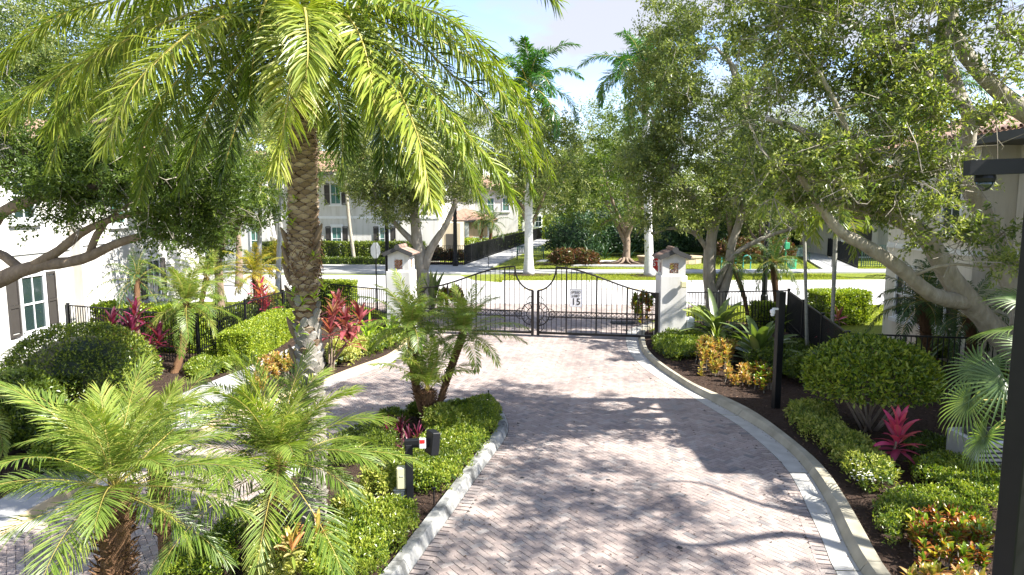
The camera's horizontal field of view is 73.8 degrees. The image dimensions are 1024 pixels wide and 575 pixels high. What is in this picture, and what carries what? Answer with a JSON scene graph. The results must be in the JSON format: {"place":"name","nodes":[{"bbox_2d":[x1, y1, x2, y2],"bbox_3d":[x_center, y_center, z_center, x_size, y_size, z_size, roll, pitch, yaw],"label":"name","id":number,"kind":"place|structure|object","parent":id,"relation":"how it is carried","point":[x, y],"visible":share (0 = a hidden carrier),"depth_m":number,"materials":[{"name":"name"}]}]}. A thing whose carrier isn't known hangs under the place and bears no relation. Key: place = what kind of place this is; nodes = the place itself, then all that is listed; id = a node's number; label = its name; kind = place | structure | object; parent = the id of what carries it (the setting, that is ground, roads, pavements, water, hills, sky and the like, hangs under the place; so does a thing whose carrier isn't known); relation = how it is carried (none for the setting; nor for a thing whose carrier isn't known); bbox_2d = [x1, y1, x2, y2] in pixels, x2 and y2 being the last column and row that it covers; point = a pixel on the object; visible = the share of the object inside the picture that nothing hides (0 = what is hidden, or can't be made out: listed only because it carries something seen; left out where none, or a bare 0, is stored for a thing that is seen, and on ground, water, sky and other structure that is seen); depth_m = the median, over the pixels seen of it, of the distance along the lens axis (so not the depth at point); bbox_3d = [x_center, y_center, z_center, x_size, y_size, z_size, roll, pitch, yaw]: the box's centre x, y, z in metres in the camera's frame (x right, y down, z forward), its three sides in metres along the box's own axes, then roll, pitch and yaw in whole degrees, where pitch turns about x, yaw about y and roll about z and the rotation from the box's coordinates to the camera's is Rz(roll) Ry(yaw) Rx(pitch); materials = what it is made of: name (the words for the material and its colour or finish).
{"place":"outdoors","nodes":[
{"label":"outdoors","id":0,"kind":"place"},
{"bbox_2d":[0,117,206,362],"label":"white house","id":1,"kind":"structure","parent":0,"point":[33,302],"depth_m":21.87,"materials":[{"name":"paint"}]},
{"bbox_2d":[18,272,49,335],"bbox_3d":[-14.465,0.474,20.652,0.070,1.800,1.130,0,7,0],"label":"window","id":2,"kind":"structure","parent":1,"relation":"in","point":[32,290],"depth_m":20.66,"materials":[{"name":"white glass"}]},
{"bbox_2d":[0,346,294,523],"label":"entry sidewalk","id":3,"kind":"structure","parent":0,"point":[10,506],"depth_m":11.09,"materials":[{"name":"concrete"}]},
{"bbox_2d":[222,264,489,274],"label":"sidewalk","id":4,"kind":"structure","parent":0,"point":[370,269],"depth_m":49.79,"materials":[{"name":"concrete"}]},
{"bbox_2d":[0,302,835,574],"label":"driveway","id":5,"kind":"structure","parent":0,"point":[717,456],"depth_m":11.72,"materials":[{"name":"brick"}]},
{"bbox_2d":[149,398,507,574],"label":"island kerb","id":6,"kind":"structure","parent":5,"relation":"on","point":[413,550],"depth_m":10.42,"materials":[{"name":"concrete"}]},
{"bbox_2d":[176,415,496,574],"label":"island bed","id":7,"kind":"object","parent":5,"relation":"on","point":[425,506],"visible":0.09,"depth_m":10.73,"materials":[{"name":"brown soil"}]},
{"bbox_2d":[6,360,256,574],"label":"pygmy palm","id":8,"kind":"object","parent":7,"relation":"on","point":[173,393],"visible":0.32,"depth_m":8.31,"materials":[{"name":"plant"}]},
{"bbox_2d":[0,353,282,574],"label":"pygmy palm","id":9,"kind":"object","parent":7,"relation":"on","point":[113,518],"visible":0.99,"depth_m":6.38,"materials":[{"name":"plant"}]},
{"bbox_2d":[147,498,254,574],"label":"groundcover","id":10,"kind":"object","parent":7,"relation":"on","point":[227,530],"visible":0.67,"depth_m":8.60,"materials":[{"name":"green plant"}]},
{"bbox_2d":[113,342,426,574],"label":"pygmy palm","id":11,"kind":"object","parent":7,"relation":"on","point":[276,435],"visible":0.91,"depth_m":8.47,"materials":[{"name":"plant"}]},
{"bbox_2d":[238,536,307,574],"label":"variegated shrub","id":12,"kind":"object","parent":7,"relation":"on","point":[282,566],"visible":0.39,"depth_m":8.44,"materials":[{"name":"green plant"}]},
{"bbox_2d":[0,0,569,529],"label":"date palm","id":13,"kind":"object","parent":7,"relation":"on","point":[308,44],"visible":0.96,"depth_m":8.42,"materials":[{"name":"green plant"}]},
{"bbox_2d":[267,506,338,569],"bbox_3d":[-2.692,3.095,8.387,0.833,1.148,1.856,-5,8,-36],"label":"cordyline","id":14,"kind":"object","parent":7,"relation":"on","point":[289,538],"visible":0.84,"depth_m":7.98,"materials":[{"name":"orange plant"}]},
{"bbox_2d":[301,492,420,574],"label":"groundcover","id":15,"kind":"object","parent":7,"relation":"on","point":[373,528],"visible":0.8,"depth_m":9.10,"materials":[{"name":"green plant"}]},
{"bbox_2d":[327,459,395,517],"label":"variegated shrub","id":16,"kind":"object","parent":7,"relation":"on","point":[372,483],"visible":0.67,"depth_m":10.70,"materials":[{"name":"green plant"}]},
{"bbox_2d":[331,421,400,466],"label":"groundcover","id":17,"kind":"object","parent":7,"relation":"on","point":[380,437],"visible":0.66,"depth_m":12.77,"materials":[{"name":"green plant"}]},
{"bbox_2d":[396,429,440,499],"bbox_3d":[-1.461,2.821,10.679,0.691,1.166,0.280,-1,7,-12],"label":"keypad pedestal","id":18,"kind":"object","parent":7,"relation":"on","point":[430,443],"visible":0.98,"depth_m":10.64,"materials":[{"name":"grey plastic"}]},
{"bbox_2d":[372,397,477,428],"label":"leafy shrub","id":19,"kind":"object","parent":7,"relation":"on","point":[395,412],"visible":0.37,"depth_m":14.27,"materials":[{"name":"green plant"}]},
{"bbox_2d":[419,396,461,429],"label":"variegated shrub","id":20,"kind":"object","parent":7,"relation":"on","point":[444,412],"visible":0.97,"depth_m":13.55,"materials":[{"name":"green plant"}]},
{"bbox_2d":[353,268,531,430],"bbox_3d":[-1.569,1.335,14.144,3.504,3.450,2.856,-2,7,-20],"label":"pygmy palm","id":21,"kind":"object","parent":7,"relation":"on","point":[421,369],"visible":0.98,"depth_m":13.87,"materials":[{"name":"plant"}]},
{"bbox_2d":[396,392,502,494],"bbox_3d":[-1.092,2.834,13.345,1.504,0.490,5.075,2,7,14],"label":"groundcover","id":22,"kind":"object","parent":7,"relation":"on","point":[459,441],"visible":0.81,"depth_m":12.56,"materials":[{"name":"green plant"}]},
{"bbox_2d":[0,0,1023,209],"label":"sky","id":23,"kind":"structure","parent":0,"point":[591,24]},
{"bbox_2d":[204,274,884,304],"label":"street","id":24,"kind":"structure","parent":0,"point":[615,295],"depth_m":39.16,"materials":[{"name":"asphalt"}]},
{"bbox_2d":[80,210,1008,574],"bbox_3d":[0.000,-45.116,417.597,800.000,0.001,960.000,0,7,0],"label":"lawn","id":25,"kind":"structure","parent":0,"point":[858,328],"depth_m":47.36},
{"bbox_2d":[0,0,129,128],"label":"park tree","id":26,"kind":"object","parent":25,"relation":"on","point":[33,72],"visible":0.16,"depth_m":41.61,"materials":[{"name":"green plant"}]},
{"bbox_2d":[0,0,223,147],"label":"park tree","id":27,"kind":"object","parent":25,"relation":"on","point":[50,48],"visible":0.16,"depth_m":40.41,"materials":[{"name":"green plant"}]},
{"bbox_2d":[86,247,168,345],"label":"pygmy palm","id":28,"kind":"object","parent":25,"relation":"on","point":[135,283],"visible":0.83,"depth_m":22.45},
{"bbox_2d":[88,298,212,353],"bbox_3d":[-11.993,1.236,22.596,4.805,1.711,1.318,2,7,19],"label":"garden hedge","id":29,"kind":"object","parent":25,"relation":"on","point":[113,303],"visible":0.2,"depth_m":22.16,"materials":[{"name":"green plant"}]},
{"bbox_2d":[0,316,402,498],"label":"bed","id":30,"kind":"object","parent":25,"relation":"on","point":[167,377],"visible":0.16,"depth_m":18.76,"materials":[{"name":"brown soil"}]},
{"bbox_2d":[0,342,32,457],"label":"pygmy palm","id":31,"kind":"object","parent":30,"relation":"on","point":[5,446],"visible":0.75,"depth_m":11.71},
{"bbox_2d":[0,362,74,450],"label":"leafy shrub","id":32,"kind":"object","parent":30,"relation":"on","point":[21,429],"visible":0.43,"depth_m":12.74,"materials":[{"name":"green plant"}]},
{"bbox_2d":[26,399,131,473],"bbox_3d":[-7.916,2.625,12.629,1.742,0.894,2.876,-2,7,-16],"label":"leafy shrub","id":33,"kind":"object","parent":30,"relation":"on","point":[47,447],"visible":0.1,"depth_m":11.59,"materials":[{"name":"green plant"}]},
{"bbox_2d":[0,321,165,401],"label":"topiary shrub","id":34,"kind":"object","parent":30,"relation":"on","point":[76,362],"visible":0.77,"depth_m":15.65,"materials":[{"name":"green plant"}]},
{"bbox_2d":[94,297,179,372],"bbox_3d":[-10.293,1.331,18.747,2.114,2.244,1.627,0,7,0],"label":"cordyline","id":35,"kind":"object","parent":30,"relation":"on","point":[131,322],"visible":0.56,"depth_m":18.71,"materials":[{"name":"red plant"}]},
{"bbox_2d":[0,65,274,288],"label":"live oak","id":36,"kind":"object","parent":30,"relation":"on","point":[78,188],"visible":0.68,"depth_m":13.74,"materials":[{"name":"green plant"}]},
{"bbox_2d":[133,256,247,373],"bbox_3d":[-9.526,0.729,20.105,2.962,3.311,2.908,3,7,20],"label":"pygmy palm","id":37,"kind":"object","parent":30,"relation":"on","point":[186,290],"visible":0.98,"depth_m":19.46,"materials":[{"name":"plant"}]},
{"bbox_2d":[183,349,247,380],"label":"hedge","id":38,"kind":"object","parent":30,"relation":"on","point":[194,365],"visible":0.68,"depth_m":19.14,"materials":[{"name":"green plant"}]},
{"bbox_2d":[65,283,386,361],"bbox_3d":[-9.582,1.044,24.219,5.555,1.582,9.039,5,8,36],"label":"iron fence","id":39,"kind":"object","parent":30,"relation":"on","point":[197,349],"visible":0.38,"depth_m":21.94,"materials":[{"name":"metal"}]},
{"bbox_2d":[216,307,294,364],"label":"clipped hedge","id":40,"kind":"object","parent":30,"relation":"on","point":[267,331],"visible":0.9,"depth_m":21.13,"materials":[{"name":"green plant"}]},
{"bbox_2d":[249,348,294,391],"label":"croton shrub","id":41,"kind":"object","parent":30,"relation":"on","point":[275,361],"visible":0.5,"depth_m":18.37,"materials":[{"name":"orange plant"}]},
{"bbox_2d":[324,332,369,365],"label":"shrub","id":42,"kind":"object","parent":30,"relation":"on","point":[352,351],"visible":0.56,"depth_m":20.52,"materials":[{"name":"yellow plant"}]},
{"bbox_2d":[320,287,377,370],"bbox_3d":[-4.799,1.166,19.460,1.405,2.401,2.126,3,7,23],"label":"cordyline","id":43,"kind":"object","parent":30,"relation":"on","point":[348,332],"visible":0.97,"depth_m":19.41,"materials":[{"name":"red plant"}]},
{"bbox_2d":[0,340,407,544],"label":"kerb","id":44,"kind":"structure","parent":25,"relation":"on","point":[390,357],"depth_m":11.63,"materials":[{"name":"beige concrete"}]},
{"bbox_2d":[133,125,287,311],"bbox_3d":[-11.391,-2.531,27.035,6.111,8.246,5.499,3,7,21],"label":"park tree","id":45,"kind":"object","parent":25,"relation":"on","point":[248,219],"visible":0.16,"depth_m":26.96,"materials":[{"name":"green plant"}]},
{"bbox_2d":[164,65,284,286],"bbox_3d":[-16.755,-6.379,39.582,8.044,12.905,8.134,0,7,0],"label":"park tree","id":46,"kind":"object","parent":25,"relation":"on","point":[254,152],"visible":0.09,"depth_m":39.71,"materials":[{"name":"green plant"}]},
{"bbox_2d":[212,242,282,305],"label":"pygmy palm","id":47,"kind":"object","parent":25,"relation":"on","point":[253,265],"visible":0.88,"depth_m":25.69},
{"bbox_2d":[206,285,290,348],"bbox_3d":[-9.688,0.958,25.449,1.378,1.554,6.216,0,7,0],"label":"garden hedge","id":48,"kind":"object","parent":25,"relation":"on","point":[248,298],"visible":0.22,"depth_m":23.54,"materials":[{"name":"green plant"}]},
{"bbox_2d":[236,65,370,208],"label":"park tree","id":49,"kind":"object","parent":25,"relation":"on","point":[319,138],"visible":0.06,"depth_m":47.21,"materials":[{"name":"green plant"}]},
{"bbox_2d":[205,151,463,263],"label":"white house","id":50,"kind":"structure","parent":25,"relation":"on","point":[332,216],"depth_m":57.74,"materials":[{"name":"paint"}]},
{"bbox_2d":[254,239,426,257],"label":"clipped hedge","id":51,"kind":"object","parent":25,"relation":"on","point":[332,248],"visible":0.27,"depth_m":55.82,"materials":[{"name":"green plant"}]},
{"bbox_2d":[381,243,419,328],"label":"gate pier","id":52,"kind":"structure","parent":25,"relation":"on","point":[403,252],"depth_m":25.21,"materials":[{"name":"white paint"}]},
{"bbox_2d":[420,266,533,334],"bbox_3d":[-1.317,0.431,24.985,4.304,2.518,0.128,1,7,11],"label":"gate leaf","id":53,"kind":"object","parent":52,"relation":"attached to","point":[531,332],"visible":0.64,"depth_m":24.81,"materials":[{"name":"brown metal"}]},
{"bbox_2d":[330,66,500,319],"bbox_3d":[-3.861,-3.113,27.718,7.046,11.251,6.273,0,7,0],"label":"live oak","id":54,"kind":"object","parent":25,"relation":"on","point":[366,187],"visible":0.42,"depth_m":26.98,"materials":[{"name":"green plant"}]},
{"bbox_2d":[451,175,517,237],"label":"peach house","id":55,"kind":"structure","parent":25,"relation":"on","point":[464,212],"depth_m":89.31,"materials":[{"name":"paint"}]},
{"bbox_2d":[442,227,542,264],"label":"iron fence","id":56,"kind":"object","parent":25,"relation":"on","point":[473,252],"visible":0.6,"depth_m":63.27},
{"bbox_2d":[465,238,548,268],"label":"garden walkway","id":57,"kind":"structure","parent":25,"relation":"on","point":[500,257],"depth_m":61.37,"materials":[{"name":"concrete"}]},
{"bbox_2d":[508,273,551,275],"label":"tree ring mulch","id":58,"kind":"object","parent":25,"relation":"on","point":[522,274],"visible":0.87,"depth_m":46.71,"materials":[{"name":"soil"}]},
{"bbox_2d":[479,34,583,274],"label":"royal palm","id":59,"kind":"object","parent":58,"relation":"on","point":[535,69],"visible":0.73,"depth_m":45.20,"materials":[{"name":"plant"}]},
{"bbox_2d":[471,76,606,226],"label":"park tree","id":60,"kind":"object","parent":25,"relation":"on","point":[561,164],"visible":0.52,"depth_m":46.81,"materials":[{"name":"green plant"}]},
{"bbox_2d":[546,246,601,266],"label":"croton hedge","id":61,"kind":"object","parent":25,"relation":"on","point":[565,256],"visible":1,"depth_m":50.80,"materials":[{"name":"brown plant"}]},
{"bbox_2d":[515,87,640,220],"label":"park tree","id":62,"kind":"object","parent":25,"relation":"on","point":[593,127],"visible":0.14,"depth_m":69.83,"materials":[{"name":"green plant"}]},
{"bbox_2d":[602,261,643,264],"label":"tree ring mulch","id":63,"kind":"object","parent":25,"relation":"on","point":[607,262],"visible":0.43,"depth_m":55.40,"materials":[{"name":"brown soil"}]},
{"bbox_2d":[546,99,676,263],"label":"park tree","id":64,"kind":"object","parent":63,"relation":"on","point":[626,232],"visible":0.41,"depth_m":54.19,"materials":[{"name":"green plant"}]},
{"bbox_2d":[540,203,727,254],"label":"understorey thicket","id":65,"kind":"object","parent":25,"relation":"on","point":[577,235],"visible":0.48,"depth_m":63.76,"materials":[{"name":"green plant"}]},
{"bbox_2d":[576,28,710,275],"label":"royal palm","id":66,"kind":"object","parent":25,"relation":"on","point":[622,62],"visible":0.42,"depth_m":44.49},
{"bbox_2d":[652,245,694,334],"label":"gate pier","id":67,"kind":"structure","parent":25,"relation":"on","point":[671,287],"depth_m":23.70,"materials":[{"name":"white paint"}]},
{"bbox_2d":[537,266,658,337],"bbox_3d":[2.997,0.528,24.176,4.304,2.519,0.128,1,7,11],"label":"gate leaf","id":68,"kind":"object","parent":67,"relation":"attached to","point":[655,295],"visible":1,"depth_m":24.19,"materials":[{"name":"brown metal"}]},
{"bbox_2d":[494,273,855,281],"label":"grass","id":69,"kind":"structure","parent":25,"relation":"on","point":[815,276],"depth_m":45.12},
{"bbox_2d":[606,0,828,311],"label":"live oak","id":70,"kind":"object","parent":25,"relation":"on","point":[662,168],"visible":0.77,"depth_m":24.52,"materials":[{"name":"green plant"}]},
{"bbox_2d":[716,232,797,258],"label":"croton hedge","id":71,"kind":"object","parent":25,"relation":"on","point":[721,246],"visible":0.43,"depth_m":56.12,"materials":[{"name":"green plant"}]},
{"bbox_2d":[626,322,890,574],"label":"kerb","id":72,"kind":"structure","parent":25,"relation":"on","point":[855,546],"depth_m":11.85,"materials":[{"name":"concrete"}]},
{"bbox_2d":[727,178,807,261],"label":"park tree","id":73,"kind":"object","parent":25,"relation":"on","point":[753,231],"visible":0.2,"depth_m":57.90,"materials":[{"name":"green plant"}]},
{"bbox_2d":[741,232,811,301],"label":"pygmy palm","id":74,"kind":"object","parent":25,"relation":"on","point":[771,265],"visible":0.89,"depth_m":27.41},
{"bbox_2d":[701,87,859,253],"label":"park tree","id":75,"kind":"object","parent":25,"relation":"on","point":[805,121],"visible":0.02,"depth_m":63.15,"materials":[{"name":"green plant"}]},
{"bbox_2d":[645,330,1006,574],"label":"bed","id":76,"kind":"object","parent":25,"relation":"on","point":[901,553],"visible":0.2,"depth_m":14.58,"materials":[{"name":"brown soil"}]},
{"bbox_2d":[651,327,710,360],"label":"shrub","id":77,"kind":"object","parent":76,"relation":"on","point":[678,343],"visible":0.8,"depth_m":21.62,"materials":[{"name":"green plant"}]},
{"bbox_2d":[679,286,750,350],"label":"crinum lily","id":78,"kind":"object","parent":76,"relation":"on","point":[715,315],"visible":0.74,"depth_m":23.18,"materials":[{"name":"green plant"}]},
{"bbox_2d":[694,333,740,376],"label":"croton shrub","id":79,"kind":"object","parent":76,"relation":"on","point":[706,349],"visible":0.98,"depth_m":19.33,"materials":[{"name":"yellow plant"}]},
{"bbox_2d":[686,288,789,332],"bbox_3d":[8.175,0.909,24.934,4.189,1.682,0.095,-1,7,-8],"label":"iron fence","id":80,"kind":"object","parent":76,"relation":"on","point":[739,328],"visible":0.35,"depth_m":24.97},
{"bbox_2d":[705,312,801,363],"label":"crinum lily","id":81,"kind":"object","parent":76,"relation":"on","point":[759,338],"visible":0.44,"depth_m":19.89,"materials":[{"name":"green plant"}]},
{"bbox_2d":[771,291,785,408],"bbox_3d":[6.087,1.458,15.598,0.165,2.745,0.165,-1,7,-9],"label":"camera post","id":82,"kind":"object","parent":76,"relation":"on","point":[778,350],"visible":0.88,"depth_m":15.54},
{"bbox_2d":[743,342,849,379],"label":"leafy shrub","id":83,"kind":"object","parent":76,"relation":"on","point":[792,361],"visible":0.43,"depth_m":18.52,"materials":[{"name":"green plant"}]},
{"bbox_2d":[756,163,838,345],"bbox_3d":[9.024,-0.982,20.912,3.249,6.241,2.754,0,7,0],"label":"christmas palm","id":84,"kind":"object","parent":76,"relation":"on","point":[763,207],"visible":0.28,"depth_m":20.80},
{"bbox_2d":[794,177,873,321],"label":"christmas palm","id":85,"kind":"object","parent":76,"relation":"on","point":[863,229],"visible":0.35,"depth_m":19.21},
{"bbox_2d":[783,396,903,493],"bbox_3d":[6.226,2.851,13.091,1.228,0.636,4.974,1,7,7],"label":"hedge","id":86,"kind":"object","parent":76,"relation":"on","point":[821,420],"visible":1,"depth_m":12.46,"materials":[{"name":"green plant"}]},
{"bbox_2d":[699,0,1023,364],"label":"live oak","id":87,"kind":"object","parent":76,"relation":"on","point":[888,57],"visible":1,"depth_m":11.83,"materials":[{"name":"green plant"}]},
{"bbox_2d":[797,329,948,431],"bbox_3d":[7.448,1.938,14.091,3.034,2.198,2.634,0,7,0],"label":"topiary shrub","id":88,"kind":"object","parent":76,"relation":"on","point":[826,365],"visible":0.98,"depth_m":13.38,"materials":[{"name":"green plant"}]},
{"bbox_2d":[786,289,1008,401],"bbox_3d":[11.071,1.425,20.695,5.754,1.662,9.254,0,7,0],"label":"iron fence","id":89,"kind":"object","parent":76,"relation":"on","point":[821,327],"visible":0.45,"depth_m":19.54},
{"bbox_2d":[872,404,925,465],"bbox_3d":[6.814,2.650,12.073,0.935,1.192,0.917,-4,8,-30],"label":"cordyline","id":90,"kind":"object","parent":76,"relation":"on","point":[897,430],"visible":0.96,"depth_m":12.06,"materials":[{"name":"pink plant"}]},
{"bbox_2d":[865,255,982,357],"bbox_3d":[11.391,0.704,18.854,2.801,3.563,3.421,-2,7,-15],"label":"pygmy palm","id":91,"kind":"object","parent":76,"relation":"on","point":[925,316],"visible":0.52,"depth_m":18.78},
{"bbox_2d":[902,428,946,456],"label":"shrub","id":92,"kind":"object","parent":76,"relation":"on","point":[932,441],"visible":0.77,"depth_m":12.96,"materials":[{"name":"green plant"}]},
{"bbox_2d":[870,480,995,547],"bbox_3d":[6.056,3.270,10.040,1.958,0.453,1.780,0,7,0],"label":"shrub","id":93,"kind":"object","parent":76,"relation":"on","point":[907,498],"visible":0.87,"depth_m":10.08,"materials":[{"name":"green plant"}]},
{"bbox_2d":[897,560,986,574],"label":"croton shrub","id":94,"kind":"object","parent":76,"relation":"on","point":[933,568],"visible":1,"depth_m":7.92,"materials":[{"name":"orange plant"}]},
{"bbox_2d":[905,498,994,574],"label":"croton shrub","id":95,"kind":"object","parent":76,"relation":"on","point":[966,531],"visible":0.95,"depth_m":9.04,"materials":[{"name":"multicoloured plant"}]},
{"bbox_2d":[904,446,1000,512],"bbox_3d":[7.350,3.071,11.309,1.615,0.562,2.109,5,9,39],"label":"shrub","id":96,"kind":"object","parent":76,"relation":"on","point":[943,469],"visible":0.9,"depth_m":11.11,"materials":[{"name":"green plant"}]},
{"bbox_2d":[906,274,1009,383],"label":"pygmy palm","id":97,"kind":"object","parent":76,"relation":"on","point":[968,327],"visible":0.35,"depth_m":17.41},
{"bbox_2d":[946,426,1003,468],"bbox_3d":[8.221,2.911,11.929,1.000,0.810,1.000,0,7,0],"label":"air conditioner","id":98,"kind":"object","parent":76,"relation":"on","point":[953,444],"visible":0.2,"depth_m":11.82,"materials":[{"name":"metal"}]},
{"bbox_2d":[937,287,1016,483],"bbox_3d":[7.311,1.810,10.142,1.812,3.430,2.563,3,7,24],"label":"fan palm","id":99,"kind":"object","parent":76,"relation":"on","point":[989,372],"visible":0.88,"depth_m":9.79,"materials":[{"name":"green plant"}]},
{"bbox_2d":[963,158,1023,574],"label":"tall post","id":100,"kind":"object","parent":76,"relation":"on","point":[1008,556],"visible":1,"depth_m":6.12,"materials":[{"name":"metal"}]},
{"bbox_2d":[807,287,872,324],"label":"clipped hedge","id":101,"kind":"object","parent":25,"relation":"on","point":[854,302],"visible":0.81,"depth_m":27.11,"materials":[{"name":"green plant"}]},
{"bbox_2d":[792,165,892,257],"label":"grey house","id":102,"kind":"structure","parent":25,"relation":"on","point":[879,237],"depth_m":62.03,"materials":[{"name":"white paint"}]},
{"bbox_2d":[879,96,1023,369],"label":"cream house","id":103,"kind":"structure","parent":25,"relation":"on","point":[1009,207],"depth_m":19.69,"materials":[{"name":"paint"}]},
{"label":"house bed","id":104,"kind":"structure","parent":25,"relation":"on","visible":0},
{"bbox_2d":[161,246,249,306],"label":"pygmy palm","id":105,"kind":"object","parent":104,"relation":"on","point":[207,270],"visible":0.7,"depth_m":25.42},
{"bbox_2d":[246,112,289,291],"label":"christmas palm","id":106,"kind":"object","parent":104,"relation":"on","point":[279,250],"visible":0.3,"depth_m":29.71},
{"bbox_2d":[489,269,885,273],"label":"sidewalk","id":107,"kind":"structure","parent":0,"point":[624,271],"depth_m":48.27,"materials":[{"name":"concrete"}]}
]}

